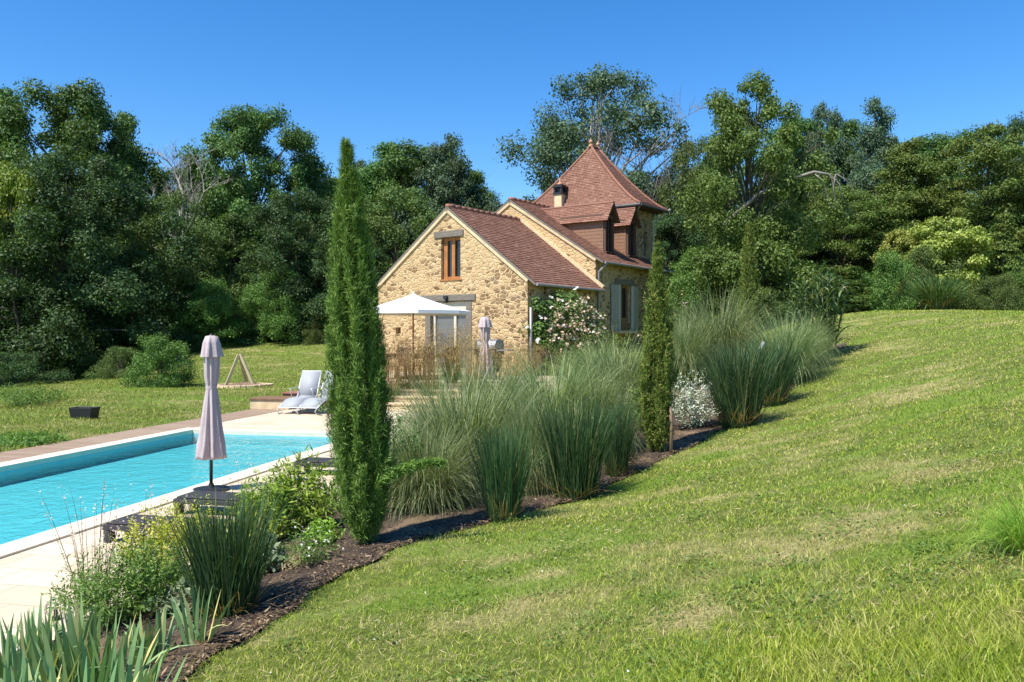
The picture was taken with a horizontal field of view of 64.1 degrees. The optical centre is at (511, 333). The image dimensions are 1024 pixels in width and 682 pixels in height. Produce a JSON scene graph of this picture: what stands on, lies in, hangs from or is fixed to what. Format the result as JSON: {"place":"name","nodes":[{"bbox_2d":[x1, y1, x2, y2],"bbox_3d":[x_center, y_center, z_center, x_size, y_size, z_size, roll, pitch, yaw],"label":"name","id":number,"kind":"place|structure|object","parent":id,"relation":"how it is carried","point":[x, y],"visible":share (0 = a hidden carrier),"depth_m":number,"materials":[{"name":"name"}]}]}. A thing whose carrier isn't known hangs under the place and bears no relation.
{"place":"outdoors","nodes":[
{"label":"outdoors","id":0,"kind":"place"},
{"bbox_2d":[0,408,456,653],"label":"pool paving","id":1,"kind":"structure","parent":0,"point":[27,577],"depth_m":7.28,"materials":[{"name":"stone"}]},
{"bbox_2d":[0,427,334,558],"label":"pool coping","id":2,"kind":"object","parent":1,"relation":"on","point":[26,543],"visible":0.46,"depth_m":12.30,"materials":[{"name":"stone"}]},
{"bbox_2d":[193,333,228,491],"bbox_3d":[-3.844,0.996,10.450,0.440,2.009,0.440,0,0,-17],"label":"closed parasol","id":3,"kind":"object","parent":1,"relation":"on","point":[211,446],"visible":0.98,"depth_m":10.37,"materials":[{"name":"grey fabric"}]},
{"bbox_2d":[277,370,321,413],"bbox_3d":[-5.463,1.489,21.076,0.621,1.019,1.663,0,0,8],"label":"recliner","id":4,"kind":"object","parent":1,"relation":"on","point":[309,380],"visible":0.93,"depth_m":21.60,"materials":[{"name":"metal"}]},
{"bbox_2d":[389,371,562,390],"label":"terrace paving","id":5,"kind":"structure","parent":0,"point":[465,382],"depth_m":23.19,"materials":[{"name":"stone"}]},
{"bbox_2d":[376,292,470,378],"bbox_3d":[-2.973,0.041,24.600,3.227,2.618,3.227,0,0,11],"label":"open parasol","id":6,"kind":"object","parent":5,"relation":"on","point":[412,304],"visible":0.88,"depth_m":23.86,"materials":[{"name":"white canvas"},{"name":"wood"}]},
{"bbox_2d":[423,320,482,382],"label":"feather grass","id":7,"kind":"object","parent":5,"relation":"on","point":[452,366],"depth_m":22.15,"materials":[{"name":"beige plant"}]},
{"bbox_2d":[445,326,496,393],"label":"feather grass","id":8,"kind":"object","parent":5,"relation":"on","point":[469,355],"depth_m":21.76,"materials":[{"name":"beige plant"}]},
{"bbox_2d":[519,286,594,373],"bbox_3d":[1.444,-0.129,26.378,2.498,2.868,1.305,0,0,0],"label":"rose bush","id":9,"kind":"object","parent":5,"relation":"on","point":[538,330],"visible":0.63,"depth_m":26.14,"materials":[{"name":"green plant"}]},
{"bbox_2d":[0,309,1023,681],"bbox_3d":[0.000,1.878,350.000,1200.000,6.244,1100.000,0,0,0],"label":"ground","id":10,"kind":"structure","parent":0,"point":[590,584],"depth_m":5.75,"materials":[{"name":"plant"}]},
{"bbox_2d":[0,83,42,325],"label":"oak tree","id":11,"kind":"object","parent":10,"relation":"on","point":[9,139],"visible":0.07,"depth_m":49.77,"materials":[{"name":"green plant"}]},
{"bbox_2d":[0,430,70,448],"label":"weeds","id":12,"kind":"object","parent":10,"relation":"on","point":[30,438],"visible":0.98,"depth_m":14.84,"materials":[{"name":"green plant"}]},
{"bbox_2d":[0,350,73,388],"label":"dark bush","id":13,"kind":"object","parent":10,"relation":"on","point":[8,362],"visible":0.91,"depth_m":30.31,"materials":[{"name":"green plant"}]},
{"bbox_2d":[0,381,73,406],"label":"weeds","id":14,"kind":"object","parent":10,"relation":"on","point":[18,397],"visible":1,"depth_m":21.77,"materials":[{"name":"green plant"}]},
{"bbox_2d":[0,161,79,368],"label":"lime tree","id":15,"kind":"object","parent":10,"relation":"on","point":[13,185],"visible":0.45,"depth_m":35.32,"materials":[{"name":"green plant"}]},
{"bbox_2d":[3,322,126,379],"bbox_3d":[-19.766,0.855,36.203,5.575,2.809,5.423,0,0,-43],"label":"dark bush","id":16,"kind":"object","parent":10,"relation":"on","point":[101,355],"visible":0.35,"depth_m":35.35,"materials":[{"name":"green plant"}]},
{"bbox_2d":[0,74,169,326],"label":"oak tree","id":17,"kind":"object","parent":10,"relation":"on","point":[87,127],"visible":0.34,"depth_m":47.56,"materials":[{"name":"green plant"}]},
{"bbox_2d":[0,149,209,375],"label":"evergreen tree","id":18,"kind":"object","parent":10,"relation":"on","point":[95,279],"visible":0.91,"depth_m":35.99,"materials":[{"name":"green plant"}]},
{"bbox_2d":[80,345,154,379],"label":"green bush","id":19,"kind":"object","parent":10,"relation":"on","point":[113,371],"visible":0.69,"depth_m":32.81,"materials":[{"name":"green plant"}]},
{"bbox_2d":[59,109,186,336],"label":"oak tree","id":20,"kind":"object","parent":10,"relation":"on","point":[127,151],"visible":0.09,"depth_m":51.33,"materials":[{"name":"green plant"}]},
{"bbox_2d":[108,631,149,681],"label":"iris","id":21,"kind":"object","parent":10,"relation":"on","point":[138,668],"visible":0.76,"depth_m":3.69,"materials":[{"name":"green plant"}]},
{"bbox_2d":[0,409,286,462],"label":"wood deck strip","id":22,"kind":"object","parent":10,"relation":"on","point":[51,448],"visible":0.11,"depth_m":15.74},
{"bbox_2d":[117,332,200,387],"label":"laurel bush","id":23,"kind":"object","parent":10,"relation":"on","point":[163,354],"visible":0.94,"depth_m":26.19,"materials":[{"name":"green plant"}]},
{"bbox_2d":[0,340,329,451],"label":"meadow grass","id":24,"kind":"structure","parent":10,"relation":"on","point":[109,381],"depth_m":23.02,"materials":[{"name":"plant"}]},
{"bbox_2d":[0,434,332,544],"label":"pool basin","id":25,"kind":"object","parent":10,"relation":"in","point":[28,522],"visible":0.57,"depth_m":12.52,"materials":[{"name":"liquid"}]},
{"bbox_2d":[0,434,329,537],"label":"water","id":26,"kind":"structure","parent":25,"relation":"in","point":[184,448],"depth_m":12.82,"materials":[{"name":"liquid"}]},
{"bbox_2d":[86,188,255,350],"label":"round tree","id":27,"kind":"object","parent":10,"relation":"on","point":[146,234],"visible":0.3,"depth_m":41.86,"materials":[{"name":"green plant"}]},
{"bbox_2d":[138,142,231,253],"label":"bare tree","id":28,"kind":"object","parent":10,"relation":"on","point":[179,184],"visible":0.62,"depth_m":47.84,"materials":[{"name":"grey plant"}]},
{"bbox_2d":[161,278,265,346],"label":"hazel tree","id":29,"kind":"object","parent":10,"relation":"on","point":[210,304],"visible":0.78,"depth_m":40.81,"materials":[{"name":"green plant"}]},
{"bbox_2d":[164,212,290,334],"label":"oak tree","id":30,"kind":"object","parent":10,"relation":"on","point":[233,221],"visible":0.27,"depth_m":44.40,"materials":[{"name":"green plant"}]},
{"bbox_2d":[163,103,316,287],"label":"oak tree","id":31,"kind":"object","parent":10,"relation":"on","point":[246,130],"visible":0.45,"depth_m":49.74,"materials":[{"name":"green plant"}]},
{"bbox_2d":[230,264,314,344],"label":"hazel tree","id":32,"kind":"object","parent":10,"relation":"on","point":[262,294],"visible":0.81,"depth_m":41.06,"materials":[{"name":"green plant"}]},
{"bbox_2d":[214,187,377,340],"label":"dark tree","id":33,"kind":"object","parent":10,"relation":"on","point":[273,218],"visible":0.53,"depth_m":42.84,"materials":[{"name":"green plant"}]},
{"bbox_2d":[254,129,338,285],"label":"oak tree","id":34,"kind":"object","parent":10,"relation":"on","point":[316,175],"visible":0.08,"depth_m":52.51,"materials":[{"name":"green plant"}]},
{"bbox_2d":[279,235,394,337],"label":"dark tree","id":35,"kind":"object","parent":10,"relation":"on","point":[304,264],"visible":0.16,"depth_m":42.85,"materials":[{"name":"green plant"}]},
{"bbox_2d":[315,182,437,305],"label":"broadleaf tree","id":36,"kind":"object","parent":10,"relation":"on","point":[381,228],"visible":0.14,"depth_m":45.72,"materials":[{"name":"green plant"}]},
{"bbox_2d":[357,141,420,266],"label":"oak tree","id":37,"kind":"object","parent":10,"relation":"on","point":[376,177],"visible":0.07,"depth_m":55.38,"materials":[{"name":"green plant"}]},
{"bbox_2d":[334,137,487,265],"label":"oak tree","id":38,"kind":"object","parent":10,"relation":"on","point":[400,163],"visible":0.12,"depth_m":54.45,"materials":[{"name":"green plant"}]},
{"bbox_2d":[404,330,455,395],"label":"feather grass","id":39,"kind":"object","parent":10,"relation":"on","point":[425,374],"depth_m":21.98,"materials":[{"name":"beige plant"}]},
{"bbox_2d":[13,333,854,681],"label":"flower bed soil","id":40,"kind":"structure","parent":10,"relation":"on","point":[435,519],"depth_m":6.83,"materials":[{"name":"soil"}]},
{"bbox_2d":[2,595,58,680],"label":"iris","id":41,"kind":"object","parent":40,"relation":"on","point":[31,656],"visible":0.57,"depth_m":4.00,"materials":[{"name":"green plant"}]},
{"bbox_2d":[0,605,137,681],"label":"iris","id":42,"kind":"object","parent":40,"relation":"on","point":[48,654],"visible":0.66,"depth_m":3.71,"materials":[{"name":"green plant"}]},
{"bbox_2d":[14,627,161,681],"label":"iris","id":43,"kind":"object","parent":40,"relation":"on","point":[91,677],"visible":0.83,"depth_m":3.61,"materials":[{"name":"green plant"}]},
{"bbox_2d":[52,593,144,681],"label":"iris","id":44,"kind":"object","parent":40,"relation":"on","point":[70,635],"visible":0.47,"depth_m":4.02,"materials":[{"name":"green plant"}]},
{"bbox_2d":[41,534,171,631],"bbox_3d":[-2.697,1.673,5.506,0.868,0.626,0.825,0,0,0],"label":"catmint","id":45,"kind":"object","parent":40,"relation":"on","point":[105,592],"visible":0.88,"depth_m":5.43,"materials":[{"name":"green plant"}]},
{"bbox_2d":[39,475,177,616],"bbox_3d":[-2.845,1.501,5.728,0.880,0.992,0.607,0,0,0],"label":"gaura","id":46,"kind":"object","parent":40,"relation":"on","point":[81,548],"visible":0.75,"depth_m":5.66,"materials":[{"name":"pink plant"}]},
{"bbox_2d":[33,609,194,681],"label":"iris","id":47,"kind":"object","parent":40,"relation":"on","point":[97,662],"visible":0.56,"depth_m":3.95,"materials":[{"name":"green plant"}]},
{"bbox_2d":[109,531,193,606],"bbox_3d":[-2.527,1.684,5.810,0.685,0.557,0.631,0,0,35],"label":"catmint","id":48,"kind":"object","parent":40,"relation":"on","point":[173,575],"visible":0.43,"depth_m":5.75,"materials":[{"name":"green plant"}]},
{"bbox_2d":[122,606,185,661],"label":"iris","id":49,"kind":"object","parent":40,"relation":"on","point":[160,622],"visible":0.67,"depth_m":4.74,"materials":[{"name":"green plant"}]},
{"bbox_2d":[113,495,202,569],"bbox_3d":[-2.854,1.656,6.691,0.743,0.646,0.742,0,0,0],"label":"euphorbia","id":50,"kind":"object","parent":40,"relation":"on","point":[166,528],"visible":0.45,"depth_m":6.63,"materials":[{"name":"plant"}]},
{"bbox_2d":[140,576,196,618],"bbox_3d":[-2.270,1.802,5.603,0.506,0.301,0.456,0,0,0],"label":"grey sage","id":51,"kind":"object","parent":40,"relation":"on","point":[182,585],"visible":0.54,"depth_m":5.50,"materials":[{"name":"green plant"}]},
{"bbox_2d":[167,584,231,646],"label":"iris","id":52,"kind":"object","parent":40,"relation":"on","point":[190,628],"visible":0.88,"depth_m":4.88,"materials":[{"name":"green plant"}]},
{"bbox_2d":[145,484,299,620],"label":"upright grass","id":53,"kind":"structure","parent":40,"relation":"on","point":[229,567],"depth_m":5.31,"materials":[{"name":"plant"}]},
{"bbox_2d":[226,468,301,541],"bbox_3d":[-2.339,1.644,7.767,0.728,0.762,0.681,0,0,20],"label":"leafy perennial","id":54,"kind":"object","parent":40,"relation":"on","point":[289,512],"visible":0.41,"depth_m":7.71,"materials":[{"name":"green plant"}]},
{"bbox_2d":[246,444,341,532],"bbox_3d":[-2.146,1.568,8.169,1.069,0.950,1.036,0,0,40],"label":"leafy perennial","id":55,"kind":"object","parent":40,"relation":"on","point":[315,503],"visible":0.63,"depth_m":8.08,"materials":[{"name":"green plant"}]},
{"bbox_2d":[277,514,343,564],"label":"daisies","id":56,"kind":"object","parent":40,"relation":"on","point":[301,548],"visible":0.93,"depth_m":6.42,"materials":[{"name":"green plant"}]},
{"bbox_2d":[313,136,446,545],"bbox_3d":[-1.147,0.105,6.853,1.085,3.591,0.687,0,0,33],"label":"cypress tree","id":57,"kind":"object","parent":40,"relation":"on","point":[360,429],"visible":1,"depth_m":6.83,"materials":[{"name":"green plant"}]},
{"bbox_2d":[335,404,494,524],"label":"silver grass","id":58,"kind":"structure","parent":40,"relation":"on","point":[434,488],"depth_m":8.40,"materials":[{"name":"plant"}]},
{"bbox_2d":[388,345,558,508],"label":"silver grass","id":59,"kind":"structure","parent":40,"relation":"on","point":[472,414],"depth_m":9.60,"materials":[{"name":"plant"}]},
{"bbox_2d":[417,345,558,433],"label":"silver grass","id":60,"kind":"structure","parent":40,"relation":"on","point":[495,379],"depth_m":12.41,"materials":[{"name":"plant"}]},
{"bbox_2d":[460,418,548,523],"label":"upright grass","id":61,"kind":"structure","parent":40,"relation":"on","point":[503,481],"depth_m":7.58,"materials":[{"name":"plant"}]},
{"bbox_2d":[479,373,564,499],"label":"silver grass","id":62,"kind":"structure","parent":40,"relation":"on","point":[537,475],"depth_m":9.14,"materials":[{"name":"plant"}]},
{"bbox_2d":[452,335,649,463],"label":"silver grass","id":63,"kind":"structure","parent":40,"relation":"on","point":[565,389],"depth_m":11.46,"materials":[{"name":"plant"}]},
{"bbox_2d":[522,389,627,501],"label":"upright grass","id":64,"kind":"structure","parent":40,"relation":"on","point":[574,454],"depth_m":8.80,"materials":[{"name":"plant"}]},
{"bbox_2d":[547,342,648,456],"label":"silver grass","id":65,"kind":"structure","parent":40,"relation":"on","point":[606,392],"depth_m":11.31,"materials":[{"name":"plant"}]},
{"bbox_2d":[592,399,645,476],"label":"upright grass","id":66,"kind":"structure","parent":40,"relation":"on","point":[618,456],"depth_m":9.84,"materials":[{"name":"plant"}]},
{"bbox_2d":[549,323,693,417],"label":"silver grass","id":67,"kind":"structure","parent":40,"relation":"on","point":[632,368],"depth_m":14.02,"materials":[{"name":"plant"}]},
{"bbox_2d":[637,242,681,451],"bbox_3d":[2.001,0.221,11.214,0.664,3.008,0.642,0,0,0],"label":"cypress tree","id":68,"kind":"object","parent":40,"relation":"on","point":[657,330],"visible":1,"depth_m":11.09,"materials":[{"name":"green plant"}]},
{"bbox_2d":[630,298,733,387],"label":"silver grass","id":69,"kind":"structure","parent":40,"relation":"on","point":[681,349],"depth_m":17.05,"materials":[{"name":"plant"}]},
{"bbox_2d":[671,368,722,428],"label":"white edged shrub","id":70,"kind":"object","parent":40,"relation":"on","point":[694,407],"visible":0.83,"depth_m":12.49,"materials":[{"name":"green plant"}]},
{"bbox_2d":[670,277,781,380],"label":"silver grass","id":71,"kind":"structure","parent":40,"relation":"on","point":[730,331],"depth_m":17.89,"materials":[{"name":"plant"}]},
{"bbox_2d":[687,336,793,428],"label":"upright grass","id":72,"kind":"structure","parent":40,"relation":"on","point":[738,398],"depth_m":12.12,"materials":[{"name":"plant"}]},
{"bbox_2d":[732,335,813,405],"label":"upright grass","id":73,"kind":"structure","parent":40,"relation":"on","point":[780,395],"depth_m":13.55,"materials":[{"name":"plant"}]},
{"bbox_2d":[734,300,844,386],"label":"silver grass","id":74,"kind":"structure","parent":40,"relation":"on","point":[809,358],"depth_m":15.52,"materials":[{"name":"plant"}]},
{"bbox_2d":[774,311,846,370],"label":"silver grass","id":75,"kind":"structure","parent":40,"relation":"on","point":[825,344],"depth_m":16.61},
{"bbox_2d":[775,259,863,355],"bbox_3d":[6.691,-0.536,17.981,1.971,2.204,2.073,0,0,41],"label":"giant reed","id":76,"kind":"object","parent":40,"relation":"on","point":[807,298],"visible":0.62,"depth_m":17.78,"materials":[{"name":"green plant"}]},
{"bbox_2d":[378,132,502,266],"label":"oak tree","id":77,"kind":"object","parent":10,"relation":"on","point":[443,188],"visible":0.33,"depth_m":52.54,"materials":[{"name":"green plant"}]},
{"bbox_2d":[371,139,674,375],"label":"stone house","id":78,"kind":"structure","parent":10,"relation":"on","point":[583,222],"depth_m":29.31,"materials":[{"name":"beige stone"}]},
{"bbox_2d":[425,300,471,373],"bbox_3d":[-2.130,0.111,28.007,2.070,2.458,0.220,0,0,36],"label":"french door","id":79,"kind":"structure","parent":78,"relation":"in","point":[465,305],"depth_m":28.06,"materials":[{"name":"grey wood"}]},
{"bbox_2d":[439,237,461,280],"bbox_3d":[-2.031,-2.555,27.948,0.960,1.480,0.260,0,0,36],"label":"window","id":80,"kind":"structure","parent":78,"relation":"in","point":[451,245],"depth_m":27.97,"materials":[{"name":"orange wood"}]},
{"bbox_2d":[542,295,610,365],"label":"rose bush","id":81,"kind":"object","parent":10,"relation":"on","point":[561,316],"visible":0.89,"depth_m":25.80,"materials":[{"name":"green plant"}]},
{"bbox_2d":[493,61,696,249],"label":"old oak tree","id":82,"kind":"object","parent":10,"relation":"on","point":[553,154],"visible":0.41,"depth_m":43.15,"materials":[{"name":"green plant"}]},
{"bbox_2d":[570,89,706,203],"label":"bare tree","id":83,"kind":"object","parent":10,"relation":"on","point":[654,153],"visible":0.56,"depth_m":43.44,"materials":[{"name":"grey plant"}]},
{"bbox_2d":[258,357,1023,681],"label":"clover","id":84,"kind":"object","parent":10,"relation":"on","point":[930,569],"depth_m":4.55,"materials":[{"name":"plant"}]},
{"bbox_2d":[652,213,711,316],"bbox_3d":[7.537,-2.825,39.196,5.773,6.026,5.742,0,0,-36],"label":"dark tree","id":85,"kind":"object","parent":10,"relation":"on","point":[669,224],"visible":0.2,"depth_m":38.23,"materials":[{"name":"green plant"}]},
{"bbox_2d":[639,245,739,341],"bbox_3d":[7.449,-1.513,31.880,3.824,4.070,4.208,0,0,-40],"label":"hazel tree","id":86,"kind":"object","parent":10,"relation":"on","point":[683,281],"visible":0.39,"depth_m":31.39,"materials":[{"name":"green plant"}]},
{"bbox_2d":[652,135,735,312],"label":"broadleaf tree","id":87,"kind":"object","parent":10,"relation":"on","point":[680,161],"visible":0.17,"depth_m":40.29,"materials":[{"name":"green plant"}]},
{"bbox_2d":[734,221,761,347],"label":"cypress tree","id":88,"kind":"object","parent":10,"relation":"on","point":[748,261],"visible":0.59,"depth_m":19.65,"materials":[{"name":"green plant"}]},
{"bbox_2d":[694,286,802,330],"bbox_3d":[7.981,-0.684,28.203,3.945,2.055,3.308,0,0,-36],"label":"green bush","id":89,"kind":"object","parent":10,"relation":"on","point":[765,293],"visible":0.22,"depth_m":27.69,"materials":[{"name":"green plant"}]},
{"bbox_2d":[671,66,853,314],"bbox_3d":[9.444,-4.798,31.099,7.222,10.014,7.159,0,0,-23],"label":"ash tree","id":90,"kind":"object","parent":10,"relation":"on","point":[730,145],"visible":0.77,"depth_m":29.81,"materials":[{"name":"green plant"}]},
{"bbox_2d":[730,114,848,233],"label":"oak tree","id":91,"kind":"object","parent":10,"relation":"on","point":[805,124],"visible":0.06,"depth_m":49.18,"materials":[{"name":"green plant"}]},
{"bbox_2d":[625,591,1023,681],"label":"uncut grass","id":92,"kind":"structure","parent":10,"relation":"on","point":[974,667],"depth_m":3.21,"materials":[{"name":"plant"}]},
{"bbox_2d":[779,100,869,235],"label":"oak tree","id":93,"kind":"object","parent":10,"relation":"on","point":[814,139],"visible":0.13,"depth_m":46.44,"materials":[{"name":"green plant"}]},
{"bbox_2d":[776,184,911,310],"bbox_3d":[15.118,-3.716,36.985,6.093,6.230,6.022,0,0,-9],"label":"hornbeam tree","id":94,"kind":"object","parent":10,"relation":"on","point":[838,244],"visible":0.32,"depth_m":36.05,"materials":[{"name":"green plant"}]},
{"bbox_2d":[834,266,893,313],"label":"young conifer","id":95,"kind":"object","parent":10,"relation":"on","point":[856,300],"visible":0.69,"depth_m":30.68,"materials":[{"name":"green plant"}]},
{"bbox_2d":[823,96,929,275],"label":"oak tree","id":96,"kind":"object","parent":10,"relation":"on","point":[871,148],"visible":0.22,"depth_m":44.61,"materials":[{"name":"green plant"}]},
{"bbox_2d":[858,248,923,311],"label":"camellia bush","id":97,"kind":"object","parent":10,"relation":"on","point":[887,281],"visible":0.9,"depth_m":30.57,"materials":[{"name":"green plant"}]},
{"bbox_2d":[870,228,934,309],"bbox_3d":[16.463,-2.534,34.529,2.834,3.902,2.774,0,0,-2],"label":"shrub","id":98,"kind":"object","parent":10,"relation":"on","point":[903,240],"visible":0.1,"depth_m":34.28,"materials":[{"name":"green plant"}]},
{"bbox_2d":[826,137,997,295],"bbox_3d":[18.027,-4.805,38.120,7.931,8.540,7.834,0,0,-17],"label":"hornbeam tree","id":99,"kind":"object","parent":10,"relation":"on","point":[906,156],"visible":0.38,"depth_m":37.06,"materials":[{"name":"green plant"}]},
{"bbox_2d":[889,245,969,309],"bbox_3d":[16.527,-2.002,32.312,3.816,3.082,3.199,0,0,-45],"label":"green bush","id":100,"kind":"object","parent":10,"relation":"on","point":[919,256],"visible":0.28,"depth_m":32.07,"materials":[{"name":"green plant"}]},
{"bbox_2d":[873,123,1000,238],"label":"oak tree","id":101,"kind":"object","parent":10,"relation":"on","point":[936,143],"visible":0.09,"depth_m":45.71,"materials":[{"name":"green plant"}]},
{"bbox_2d":[897,216,999,309],"bbox_3d":[17.795,-2.719,33.995,4.191,4.422,4.283,0,0,-34],"label":"tree","id":102,"kind":"object","parent":10,"relation":"on","point":[946,241],"visible":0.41,"depth_m":32.94,"materials":[{"name":"green plant"}]},
{"bbox_2d":[893,119,1023,295],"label":"hornbeam tree","id":103,"kind":"object","parent":10,"relation":"on","point":[983,158],"visible":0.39,"depth_m":36.06,"materials":[{"name":"green plant"}]},
{"bbox_2d":[950,478,1023,568],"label":"tall grass tuft","id":104,"kind":"object","parent":10,"relation":"on","point":[1016,530],"visible":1,"depth_m":4.29,"materials":[{"name":"green plant"}]},
{"bbox_2d":[961,273,1023,310],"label":"bush","id":105,"kind":"object","parent":10,"relation":"on","point":[1009,302],"visible":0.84,"depth_m":29.20,"materials":[{"name":"green plant"}]},
{"bbox_2d":[973,212,1023,308],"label":"young conifer","id":106,"kind":"object","parent":10,"relation":"on","point":[1002,246],"visible":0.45,"depth_m":32.83,"materials":[{"name":"green plant"}]},
{"bbox_2d":[0,0,1023,211],"label":"sky","id":107,"kind":"structure","parent":0,"point":[369,73],"materials":[{"name":"blue"}]},
{"bbox_2d":[898,267,986,309],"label":"pampas grass","id":108,"kind":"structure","parent":0,"point":[936,296],"depth_m":28.09,"materials":[{"name":"green plant"}]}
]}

